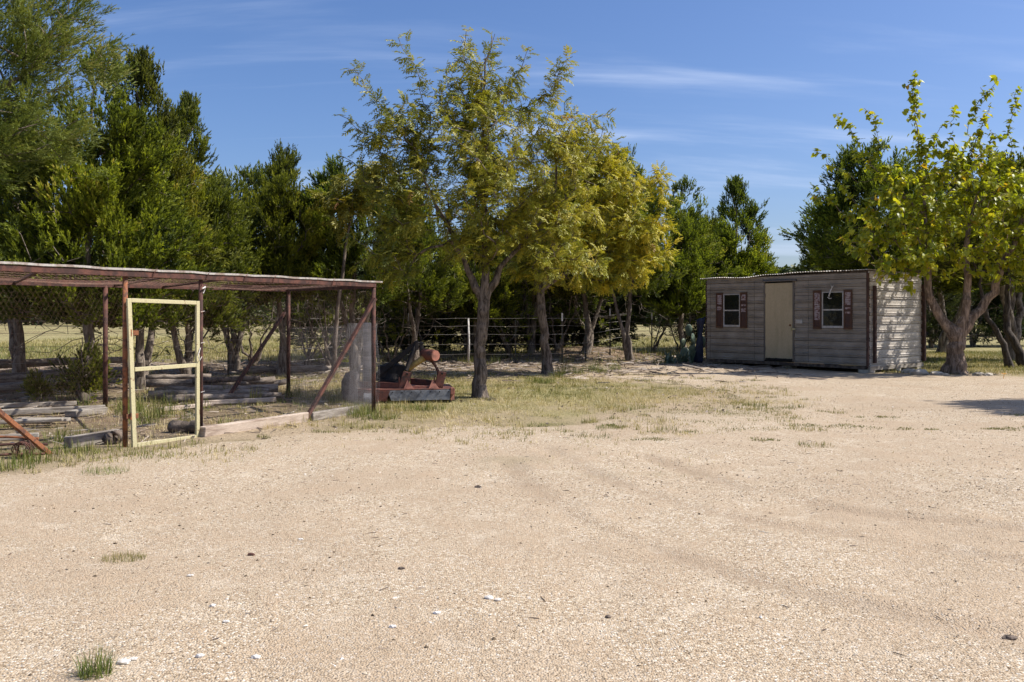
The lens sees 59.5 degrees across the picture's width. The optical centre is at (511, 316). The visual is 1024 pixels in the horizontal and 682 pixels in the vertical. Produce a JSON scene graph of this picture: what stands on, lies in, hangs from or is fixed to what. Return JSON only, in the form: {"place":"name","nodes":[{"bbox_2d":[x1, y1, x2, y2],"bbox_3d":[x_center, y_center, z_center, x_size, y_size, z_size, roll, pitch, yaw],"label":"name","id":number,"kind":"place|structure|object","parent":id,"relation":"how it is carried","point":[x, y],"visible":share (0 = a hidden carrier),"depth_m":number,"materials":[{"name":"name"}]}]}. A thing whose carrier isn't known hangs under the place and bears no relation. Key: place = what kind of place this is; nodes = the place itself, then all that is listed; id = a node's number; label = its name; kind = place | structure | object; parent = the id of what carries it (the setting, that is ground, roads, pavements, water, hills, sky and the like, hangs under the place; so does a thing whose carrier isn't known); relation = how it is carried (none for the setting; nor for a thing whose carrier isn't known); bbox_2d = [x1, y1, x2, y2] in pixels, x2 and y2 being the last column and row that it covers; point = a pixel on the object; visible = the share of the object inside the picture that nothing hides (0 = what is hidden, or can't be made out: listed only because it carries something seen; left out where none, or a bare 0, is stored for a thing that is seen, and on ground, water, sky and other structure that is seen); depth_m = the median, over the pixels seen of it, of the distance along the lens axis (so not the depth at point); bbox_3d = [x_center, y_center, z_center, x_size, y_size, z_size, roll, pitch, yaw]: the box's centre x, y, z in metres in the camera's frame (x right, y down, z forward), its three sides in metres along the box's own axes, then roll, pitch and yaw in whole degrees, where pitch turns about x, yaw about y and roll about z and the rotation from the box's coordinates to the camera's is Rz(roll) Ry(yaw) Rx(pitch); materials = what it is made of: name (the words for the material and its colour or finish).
{"place":"outdoors","nodes":[
{"label":"outdoors","id":0,"kind":"place"},
{"bbox_2d":[0,364,1023,681],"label":"gravel yard","id":1,"kind":"structure","parent":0,"point":[908,556],"depth_m":5.17,"materials":[{"name":"gravel"}]},
{"bbox_2d":[70,643,124,679],"bbox_3d":[-1.542,1.300,3.330,0.252,0.178,0.220,0,0,23],"label":"grass clump","id":2,"kind":"object","parent":1,"relation":"on","point":[100,668],"visible":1,"depth_m":3.33,"materials":[{"name":"plant"}]},
{"bbox_2d":[82,463,129,475],"bbox_3d":[-3.506,1.319,7.701,0.495,0.132,0.389,0,0,0],"label":"grass clump","id":3,"kind":"object","parent":1,"relation":"on","point":[109,468],"visible":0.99,"depth_m":7.69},
{"bbox_2d":[98,550,146,562],"bbox_3d":[-2.151,1.342,4.954,0.285,0.090,0.238,0,0,0],"label":"grass clump","id":4,"kind":"object","parent":1,"relation":"on","point":[128,555],"visible":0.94,"depth_m":4.96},
{"bbox_2d":[2,377,1023,473],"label":"grass patches","id":5,"kind":"object","parent":1,"relation":"on","point":[662,426],"depth_m":10.92,"materials":[{"name":"plant"}]},
{"bbox_2d":[0,321,1023,476],"bbox_3d":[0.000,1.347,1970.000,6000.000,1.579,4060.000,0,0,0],"label":"ground","id":6,"kind":"structure","parent":0,"point":[567,417],"depth_m":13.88,"materials":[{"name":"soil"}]},
{"bbox_2d":[0,432,38,440],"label":"weathered board","id":7,"kind":"object","parent":6,"relation":"on","point":[19,434],"visible":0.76,"depth_m":9.85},
{"bbox_2d":[11,439,34,458],"bbox_3d":[-4.639,1.265,8.500,0.175,0.188,0.143,0,0,0],"label":"wire coil","id":8,"kind":"object","parent":6,"relation":"on","point":[25,443],"visible":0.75,"depth_m":8.48,"materials":[{"name":"brown metal"}]},
{"bbox_2d":[0,417,63,423],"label":"weathered board","id":9,"kind":"object","parent":6,"relation":"on","point":[34,420],"visible":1,"depth_m":10.77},
{"bbox_2d":[0,378,71,391],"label":"fallen log","id":10,"kind":"object","parent":6,"relation":"on","point":[8,386],"visible":0.32,"depth_m":16.22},
{"bbox_2d":[16,365,56,400],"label":"juniper sapling","id":11,"kind":"object","parent":6,"relation":"on","point":[41,390],"visible":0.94,"depth_m":14.09,"materials":[{"name":"green plant"}]},
{"bbox_2d":[0,401,76,407],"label":"weathered board","id":12,"kind":"object","parent":6,"relation":"on","point":[13,405],"visible":0.86,"depth_m":13.32,"materials":[{"name":"wood"}]},
{"bbox_2d":[0,101,95,372],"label":"juniper tree","id":13,"kind":"object","parent":6,"relation":"on","point":[19,338],"visible":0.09,"depth_m":17.45,"materials":[{"name":"green plant"}]},
{"bbox_2d":[2,405,104,414],"bbox_3d":[-6.484,1.288,12.202,1.736,0.082,0.111,0,0,-27],"label":"weathered board","id":14,"kind":"object","parent":6,"relation":"on","point":[21,411],"visible":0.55,"depth_m":12.19,"materials":[{"name":"wood"}]},
{"bbox_2d":[0,366,134,382],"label":"fallen log","id":15,"kind":"object","parent":6,"relation":"on","point":[8,377],"visible":0.23,"depth_m":17.43,"materials":[{"name":"brown wood"}]},
{"bbox_2d":[0,357,121,368],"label":"fallen log","id":16,"kind":"object","parent":15,"relation":"on","point":[34,362],"visible":0.48,"depth_m":18.38,"materials":[{"name":"brown wood"}]},
{"bbox_2d":[0,0,138,195],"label":"juniper tree","id":17,"kind":"object","parent":6,"relation":"on","point":[54,43],"visible":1,"depth_m":10.77,"materials":[{"name":"green plant"}]},
{"bbox_2d":[47,336,121,402],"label":"juniper sapling","id":18,"kind":"object","parent":6,"relation":"on","point":[94,380],"visible":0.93,"depth_m":13.90,"materials":[{"name":"green plant"}]},
{"bbox_2d":[65,406,107,416],"bbox_3d":[-5.767,1.293,12.149,0.204,0.098,0.547,0,0,21],"label":"weathered board","id":19,"kind":"object","parent":6,"relation":"on","point":[80,412],"visible":0.8,"depth_m":12.04,"materials":[{"name":"wood"}]},
{"bbox_2d":[64,429,119,447],"bbox_3d":[-4.446,1.300,9.497,0.098,0.153,0.591,0,0,31],"label":"weathered board","id":20,"kind":"object","parent":6,"relation":"on","point":[97,436],"visible":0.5,"depth_m":9.39,"materials":[{"name":"wood"}]},
{"bbox_2d":[102,429,121,444],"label":"rotten log","id":21,"kind":"object","parent":6,"relation":"on","point":[109,436],"visible":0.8,"depth_m":9.46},
{"bbox_2d":[0,44,224,399],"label":"juniper tree","id":22,"kind":"object","parent":6,"relation":"on","point":[146,211],"visible":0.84,"depth_m":14.15,"materials":[{"name":"green plant"}]},
{"bbox_2d":[36,45,244,389],"bbox_3d":[-6.906,-1.802,16.756,3.278,6.459,3.817,0,0,30],"label":"juniper tree","id":23,"kind":"object","parent":6,"relation":"on","point":[147,75],"visible":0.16,"depth_m":16.59,"materials":[{"name":"green plant"}]},
{"bbox_2d":[158,402,213,410],"bbox_3d":[-4.652,1.294,12.800,0.101,0.062,0.924,0,0,29],"label":"weathered board","id":24,"kind":"object","parent":6,"relation":"on","point":[191,406],"visible":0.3,"depth_m":12.72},
{"bbox_2d":[167,420,205,432],"bbox_3d":[-3.733,1.273,10.316,0.446,0.169,0.170,0,0,20],"label":"rotten log","id":25,"kind":"object","parent":6,"relation":"on","point":[173,426],"visible":0.76,"depth_m":10.28,"materials":[{"name":"wood"}]},
{"bbox_2d":[0,261,382,456],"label":"chicken run","id":26,"kind":"object","parent":6,"relation":"on","point":[125,284],"visible":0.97,"depth_m":10.70,"materials":[{"name":"brown metal"}]},
{"bbox_2d":[152,283,231,359],"bbox_3d":[-8.079,0.193,21.775,2.437,2.447,2.514,0,0,-21],"label":"bare brush","id":27,"kind":"object","parent":6,"relation":"on","point":[214,333],"visible":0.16,"depth_m":21.75,"materials":[{"name":"brown plant"}]},
{"bbox_2d":[118,91,267,374],"bbox_3d":[-6.657,-1.618,18.065,3.348,5.998,2.874,0,0,-20],"label":"juniper tree","id":28,"kind":"object","parent":6,"relation":"on","point":[219,202],"visible":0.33,"depth_m":18.16,"materials":[{"name":"green plant"}]},
{"bbox_2d":[148,388,268,399],"bbox_3d":[-4.878,1.250,14.448,1.841,0.160,0.169,0,0,-16],"label":"cedar log","id":29,"kind":"object","parent":6,"relation":"on","point":[157,393],"visible":0.52,"depth_m":14.33,"materials":[{"name":"wood"}]},
{"bbox_2d":[154,384,277,391],"bbox_3d":[-4.907,1.233,14.943,1.977,0.195,0.182,0,0,-21],"label":"cedar log","id":30,"kind":"object","parent":6,"relation":"on","point":[271,387],"visible":0.45,"depth_m":14.90,"materials":[{"name":"wood"}]},
{"bbox_2d":[192,376,259,383],"bbox_3d":[-4.873,1.078,15.299,1.138,0.129,0.138,0,0,-32],"label":"cedar log","id":31,"kind":"object","parent":30,"relation":"on","point":[224,378],"visible":0.77,"depth_m":15.23,"materials":[{"name":"wood"}]},
{"bbox_2d":[166,392,281,402],"bbox_3d":[-4.484,1.265,14.005,1.714,0.143,0.143,0,0,-20],"label":"cedar log","id":32,"kind":"object","parent":6,"relation":"on","point":[277,395],"visible":0.56,"depth_m":13.93,"materials":[{"name":"wood"}]},
{"bbox_2d":[203,397,275,403],"bbox_3d":[-4.168,1.298,13.695,1.120,0.068,0.110,0,0,-32],"label":"weathered board","id":33,"kind":"object","parent":6,"relation":"on","point":[247,400],"visible":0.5,"depth_m":13.68,"materials":[{"name":"wood"}]},
{"bbox_2d":[194,160,298,370],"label":"juniper tree","id":34,"kind":"object","parent":6,"relation":"on","point":[244,174],"visible":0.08,"depth_m":22.46,"materials":[{"name":"green plant"}]},
{"bbox_2d":[210,379,285,385],"bbox_3d":[-4.633,1.183,15.853,1.378,0.136,0.117,0,0,-32],"label":"cedar log","id":35,"kind":"object","parent":6,"relation":"on","point":[283,381],"visible":0.39,"depth_m":15.77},
{"bbox_2d":[146,376,275,386],"bbox_3d":[-5.214,1.140,15.591,2.150,0.170,0.187,0,0,-21],"label":"cedar log","id":36,"kind":"object","parent":35,"relation":"on","point":[174,382],"visible":0.56,"depth_m":15.33,"materials":[{"name":"wood"}]},
{"bbox_2d":[145,374,210,379],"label":"cedar log","id":37,"kind":"object","parent":36,"relation":"on","point":[170,376],"visible":0.6,"depth_m":15.69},
{"bbox_2d":[211,295,295,365],"bbox_3d":[-6.991,0.175,23.634,2.514,2.447,2.437,0,0,-2],"label":"bare brush","id":38,"kind":"object","parent":6,"relation":"on","point":[250,333],"visible":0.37,"depth_m":23.32,"materials":[{"name":"brown plant"}]},
{"bbox_2d":[200,412,308,436],"bbox_3d":[-3.036,1.290,10.700,0.099,0.130,1.712,0,0,28],"label":"weathered board","id":39,"kind":"object","parent":6,"relation":"on","point":[230,427],"visible":0.88,"depth_m":10.56,"materials":[{"name":"wood"}]},
{"bbox_2d":[224,138,342,375],"bbox_3d":[-5.296,-1.307,20.430,2.714,5.525,3.108,0,0,39],"label":"juniper tree","id":40,"kind":"object","parent":6,"relation":"on","point":[275,205],"visible":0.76,"depth_m":19.96,"materials":[{"name":"green plant"}]},
{"bbox_2d":[243,365,330,374],"bbox_3d":[-5.193,1.247,20.837,2.040,0.224,0.221,0,0,-19],"label":"fallen log","id":41,"kind":"object","parent":6,"relation":"on","point":[273,369],"visible":0.63,"depth_m":20.78,"materials":[{"name":"brown wood"}]},
{"bbox_2d":[259,291,349,364],"bbox_3d":[-5.482,0.076,24.561,2.592,2.679,2.340,0,0,9],"label":"bare brush","id":42,"kind":"object","parent":6,"relation":"on","point":[308,356],"visible":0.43,"depth_m":24.37,"materials":[{"name":"brown plant"}]},
{"bbox_2d":[274,246,388,359],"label":"shrubby juniper","id":43,"kind":"object","parent":6,"relation":"on","point":[366,298],"visible":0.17,"depth_m":26.22,"materials":[{"name":"green plant"}]},
{"bbox_2d":[282,279,380,365],"bbox_3d":[-4.449,0.068,22.479,2.592,2.679,2.340,0,0,45],"label":"bare brush","id":44,"kind":"object","parent":6,"relation":"on","point":[330,319],"visible":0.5,"depth_m":22.26,"materials":[{"name":"brown plant"}]},
{"bbox_2d":[0,353,664,472],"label":"tall weeds","id":45,"kind":"object","parent":6,"relation":"on","point":[139,410],"visible":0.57,"depth_m":12.08,"materials":[{"name":"green plant"}]},
{"bbox_2d":[309,405,357,420],"bbox_3d":[-2.374,1.290,11.975,0.093,0.120,0.966,0,0,28],"label":"weathered board","id":46,"kind":"object","parent":6,"relation":"on","point":[322,414],"visible":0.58,"depth_m":11.83,"materials":[{"name":"wood"}]},
{"bbox_2d":[0,309,696,380],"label":"wire fence","id":47,"kind":"object","parent":6,"relation":"on","point":[468,356],"visible":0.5,"depth_m":25.58,"materials":[{"name":"metal"}]},
{"bbox_2d":[0,283,697,325],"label":"distant wood","id":48,"kind":"object","parent":6,"relation":"on","point":[31,321],"visible":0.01,"depth_m":129.16,"materials":[{"name":"green wood"}]},
{"bbox_2d":[341,370,360,402],"bbox_3d":[-2.501,1.094,14.000,0.330,0.534,0.299,0,0,0],"label":"tree stump","id":49,"kind":"object","parent":6,"relation":"on","point":[347,374],"visible":0.47,"depth_m":13.88,"materials":[{"name":"wood"}]},
{"bbox_2d":[303,155,409,377],"bbox_3d":[-3.397,-1.055,19.486,2.471,4.882,1.481,0,0,0],"label":"pecan tree","id":50,"kind":"object","parent":6,"relation":"on","point":[347,207],"visible":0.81,"depth_m":19.38,"materials":[{"name":"green plant"}]},
{"bbox_2d":[289,152,437,371],"bbox_3d":[-3.545,-1.225,20.933,4.068,5.240,3.069,0,0,20],"label":"juniper tree","id":51,"kind":"object","parent":6,"relation":"on","point":[328,259],"visible":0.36,"depth_m":20.53,"materials":[{"name":"green plant"}]},
{"bbox_2d":[347,323,379,407],"bbox_3d":[-2.138,0.703,12.899,0.471,1.210,0.468,0,0,0],"label":"netting roll","id":52,"kind":"object","parent":6,"relation":"on","point":[360,360],"visible":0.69,"depth_m":12.86,"materials":[{"name":"grey metal"}]},
{"bbox_2d":[362,322,370,380],"bbox_3d":[-2.334,0.725,14.399,0.149,1.252,0.150,0,0,0],"label":"wooden post","id":53,"kind":"object","parent":6,"relation":"on","point":[366,337],"visible":0.35,"depth_m":14.34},
{"bbox_2d":[317,249,434,354],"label":"shrubby juniper","id":54,"kind":"object","parent":6,"relation":"on","point":[393,309],"visible":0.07,"depth_m":28.94,"materials":[{"name":"green plant"}]},
{"bbox_2d":[362,294,426,362],"bbox_3d":[-3.518,0.351,25.159,2.163,2.105,2.097,0,0,15],"label":"bare brush","id":55,"kind":"object","parent":6,"relation":"on","point":[400,334],"visible":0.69,"depth_m":24.85,"materials":[{"name":"brown plant"}]},
{"bbox_2d":[357,341,454,401],"bbox_3d":[-1.758,0.857,14.383,1.592,0.945,1.274,0,0,-9],"label":"rotary mower","id":56,"kind":"object","parent":6,"relation":"on","point":[396,381],"visible":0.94,"depth_m":14.01,"materials":[{"name":"red paint"}]},
{"bbox_2d":[377,249,452,352],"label":"shrubby juniper","id":57,"kind":"object","parent":6,"relation":"on","point":[404,346],"depth_m":30.71,"materials":[{"name":"green plant"}]},
{"bbox_2d":[359,185,471,364],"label":"juniper tree","id":58,"kind":"object","parent":6,"relation":"on","point":[432,283],"visible":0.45,"depth_m":24.67,"materials":[{"name":"green plant"}]},
{"bbox_2d":[380,290,471,351],"bbox_3d":[-2.661,-0.089,26.865,2.851,2.947,2.574,0,0,-31],"label":"bare brush","id":59,"kind":"object","parent":6,"relation":"on","point":[423,311],"visible":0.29,"depth_m":26.84,"materials":[{"name":"brown plant"}]},
{"bbox_2d":[396,257,490,351],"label":"shrubby juniper","id":60,"kind":"object","parent":6,"relation":"on","point":[439,338],"visible":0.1,"depth_m":29.89,"materials":[{"name":"green plant"}]},
{"bbox_2d":[432,307,505,353],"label":"bare brush","id":61,"kind":"object","parent":6,"relation":"on","point":[466,345],"visible":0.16,"depth_m":27.96,"materials":[{"name":"brown plant"}]},
{"bbox_2d":[332,25,615,397],"bbox_3d":[-0.591,-1.702,14.871,4.097,6.215,3.810,0,0,-40],"label":"pecan tree","id":62,"kind":"object","parent":6,"relation":"on","point":[484,182],"visible":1,"depth_m":14.71,"materials":[{"name":"green plant"}]},
{"bbox_2d":[432,261,521,351],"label":"shrubby juniper","id":63,"kind":"object","parent":6,"relation":"on","point":[457,335],"visible":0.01,"depth_m":31.84,"materials":[{"name":"green plant"}]},
{"bbox_2d":[432,201,533,355],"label":"juniper tree","id":64,"kind":"object","parent":6,"relation":"on","point":[464,311],"visible":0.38,"depth_m":26.91,"materials":[{"name":"green plant"}]},
{"bbox_2d":[488,319,512,352],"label":"bare brush","id":65,"kind":"object","parent":6,"relation":"on","point":[491,347],"visible":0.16,"depth_m":30.95,"materials":[{"name":"brown plant"}]},
{"bbox_2d":[454,262,562,351],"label":"shrubby juniper","id":66,"kind":"object","parent":6,"relation":"on","point":[512,331],"visible":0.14,"depth_m":30.64,"materials":[{"name":"green plant"}]},
{"bbox_2d":[0,345,1023,656],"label":"fallen twigs","id":67,"kind":"object","parent":6,"relation":"on","point":[444,365],"visible":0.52,"depth_m":21.30,"materials":[{"name":"wood"}]},
{"bbox_2d":[470,280,553,357],"bbox_3d":[-0.019,0.077,27.375,2.223,2.545,2.462,0,0,44],"label":"bare brush","id":68,"kind":"object","parent":6,"relation":"on","point":[518,319],"visible":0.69,"depth_m":27.32,"materials":[{"name":"brown plant"}]},
{"bbox_2d":[492,191,567,353],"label":"juniper tree","id":69,"kind":"object","parent":6,"relation":"on","point":[531,347],"visible":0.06,"depth_m":28.35,"materials":[{"name":"green plant"}]},
{"bbox_2d":[492,302,573,351],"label":"shrubby juniper","id":70,"kind":"object","parent":6,"relation":"on","point":[536,344],"depth_m":31.69,"materials":[{"name":"green plant"}]},
{"bbox_2d":[517,287,596,350],"bbox_3d":[1.317,-0.125,28.721,2.631,2.560,2.550,0,0,27],"label":"bare brush","id":71,"kind":"object","parent":6,"relation":"on","point":[553,340],"visible":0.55,"depth_m":28.23,"materials":[{"name":"brown plant"}]},
{"bbox_2d":[510,292,618,347],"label":"shrubby juniper","id":72,"kind":"object","parent":6,"relation":"on","point":[577,327],"visible":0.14,"depth_m":30.46,"materials":[{"name":"green plant"}]},
{"bbox_2d":[522,175,626,353],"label":"juniper tree","id":73,"kind":"object","parent":6,"relation":"on","point":[559,291],"visible":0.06,"depth_m":27.93,"materials":[{"name":"green plant"}]},
{"bbox_2d":[490,132,684,374],"bbox_3d":[1.753,-1.468,20.791,4.581,5.772,3.473,0,0,0],"label":"pecan tree","id":74,"kind":"object","parent":6,"relation":"on","point":[639,234],"visible":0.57,"depth_m":20.76,"materials":[{"name":"green plant"}]},
{"bbox_2d":[565,292,627,336],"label":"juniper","id":75,"kind":"object","parent":6,"relation":"on","point":[578,316],"visible":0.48,"depth_m":28.79,"materials":[{"name":"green plant"}]},
{"bbox_2d":[553,278,651,346],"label":"shrubby juniper","id":76,"kind":"object","parent":6,"relation":"on","point":[616,331],"visible":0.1,"depth_m":31.45,"materials":[{"name":"green plant"}]},
{"bbox_2d":[590,142,690,359],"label":"tree","id":77,"kind":"object","parent":6,"relation":"on","point":[654,208],"visible":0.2,"depth_m":26.81,"materials":[{"name":"green plant"}]},
{"bbox_2d":[629,302,674,352],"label":"bare brush","id":78,"kind":"object","parent":6,"relation":"on","point":[658,332],"visible":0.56,"depth_m":32.96,"materials":[{"name":"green plant"}]},
{"bbox_2d":[657,351,683,363],"bbox_3d":[4.524,1.153,25.657,0.827,0.400,0.597,0,0,0],"label":"agave","id":79,"kind":"object","parent":6,"relation":"on","point":[668,359],"visible":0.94,"depth_m":25.55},
{"bbox_2d":[648,312,695,351],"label":"bare brush","id":80,"kind":"object","parent":6,"relation":"on","point":[690,322],"visible":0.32,"depth_m":33.82,"materials":[{"name":"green plant"}]},
{"bbox_2d":[661,311,704,344],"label":"shrubby juniper","id":81,"kind":"object","parent":6,"relation":"on","point":[688,339],"visible":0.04,"depth_m":36.76,"materials":[{"name":"green plant"}]},
{"bbox_2d":[632,174,743,351],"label":"juniper tree","id":82,"kind":"object","parent":6,"relation":"on","point":[680,298],"visible":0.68,"depth_m":30.21,"materials":[{"name":"green plant"}]},
{"bbox_2d":[674,349,705,362],"bbox_3d":[5.011,1.120,25.889,0.951,0.477,0.862,0,0,-20],"label":"agave","id":83,"kind":"object","parent":6,"relation":"on","point":[691,358],"visible":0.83,"depth_m":25.76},
{"bbox_2d":[680,324,705,357],"bbox_3d":[5.453,0.791,26.992,0.799,1.110,0.363,0,0,0],"label":"prickly pear","id":84,"kind":"object","parent":6,"relation":"on","point":[692,346],"visible":0.52,"depth_m":26.99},
{"bbox_2d":[694,317,705,362],"bbox_3d":[5.353,0.671,25.623,0.214,1.332,0.358,0,0,-36],"label":"folded tarp","id":85,"kind":"object","parent":6,"relation":"on","point":[698,357],"visible":1,"depth_m":25.58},
{"bbox_2d":[670,210,740,349],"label":"juniper tree","id":86,"kind":"object","parent":6,"relation":"on","point":[715,219],"visible":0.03,"depth_m":35.28,"materials":[{"name":"green plant"}]},
{"bbox_2d":[685,173,784,332],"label":"juniper tree","id":87,"kind":"object","parent":6,"relation":"on","point":[753,259],"visible":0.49,"depth_m":32.52,"materials":[{"name":"green plant"}]},
{"bbox_2d":[778,260,815,273],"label":"distant tree","id":88,"kind":"object","parent":6,"relation":"on","point":[790,269],"visible":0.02,"depth_m":59.18,"materials":[{"name":"green plant"}]},
{"bbox_2d":[700,269,925,372],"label":"shed","id":89,"kind":"structure","parent":6,"relation":"on","point":[863,319],"depth_m":22.80,"materials":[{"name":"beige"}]},
{"bbox_2d":[723,294,739,326],"bbox_3d":[6.055,-0.160,24.679,0.036,0.900,0.570,0,0,-38],"label":"window","id":90,"kind":"structure","parent":89,"relation":"in","point":[731,302],"depth_m":24.69,"materials":[{"name":"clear glass"}]},
{"bbox_2d":[764,282,795,360],"bbox_3d":[7.006,0.135,23.439,0.070,2.020,0.965,0,0,-38],"label":"door","id":91,"kind":"structure","parent":89,"relation":"in","point":[778,296],"depth_m":23.47,"materials":[{"name":"beige paint"}]},
{"bbox_2d":[822,291,842,327],"bbox_3d":[7.956,-0.160,22.224,0.036,0.900,0.600,0,0,-38],"label":"window","id":92,"kind":"structure","parent":89,"relation":"in","point":[832,309],"depth_m":22.23,"materials":[{"name":"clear glass"}]},
{"bbox_2d":[798,220,847,271],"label":"juniper tree","id":93,"kind":"object","parent":6,"relation":"on","point":[810,263],"visible":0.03,"depth_m":32.82,"materials":[{"name":"green plant"}]},
{"bbox_2d":[777,133,954,309],"bbox_3d":[11.642,-2.087,28.045,5.765,7.054,4.348,0,0,-20],"label":"juniper tree","id":94,"kind":"object","parent":6,"relation":"on","point":[826,215],"visible":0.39,"depth_m":27.42,"materials":[{"name":"green plant"}]},
{"bbox_2d":[807,70,1023,374],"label":"mulberry tree","id":95,"kind":"object","parent":6,"relation":"on","point":[985,215],"visible":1,"depth_m":20.85,"materials":[{"name":"green plant"}]},
{"bbox_2d":[909,369,928,374],"bbox_3d":[9.342,1.301,20.601,0.427,0.201,0.254,0,0,0],"label":"pale rock","id":96,"kind":"object","parent":6,"relation":"on","point":[919,372],"visible":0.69,"depth_m":20.52,"materials":[{"name":"stone"}]},
{"bbox_2d":[880,167,995,352],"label":"juniper tree","id":97,"kind":"object","parent":6,"relation":"on","point":[939,285],"visible":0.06,"depth_m":32.73,"materials":[{"name":"green plant"}]},
{"bbox_2d":[926,280,985,347],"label":"shrubby juniper","id":98,"kind":"object","parent":6,"relation":"on","point":[933,330],"visible":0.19,"depth_m":37.17,"materials":[{"name":"green plant"}]},
{"bbox_2d":[911,148,1023,360],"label":"juniper tree","id":99,"kind":"object","parent":6,"relation":"on","point":[1016,327],"visible":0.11,"depth_m":27.30,"materials":[{"name":"green plant"}]},
{"bbox_2d":[921,189,1023,367],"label":"shade tree","id":100,"kind":"object","parent":6,"relation":"on","point":[1007,360],"visible":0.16,"depth_m":23.44,"materials":[{"name":"green plant"}]},
{"bbox_2d":[926,278,1023,346],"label":"shrubby juniper","id":101,"kind":"object","parent":6,"relation":"on","point":[974,340],"visible":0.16,"depth_m":39.21,"materials":[{"name":"green plant"}]},
{"bbox_2d":[951,202,1023,366],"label":"shade tree","id":102,"kind":"object","parent":6,"relation":"on","point":[1018,350],"visible":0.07,"depth_m":24.00,"materials":[{"name":"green plant"}]},
{"bbox_2d":[970,293,1023,341],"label":"shrubby juniper","id":103,"kind":"object","parent":6,"relation":"on","point":[1015,309],"visible":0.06,"depth_m":40.16,"materials":[{"name":"green plant"}]},
{"bbox_2d":[0,0,1023,268],"label":"sky","id":104,"kind":"structure","parent":0,"point":[712,90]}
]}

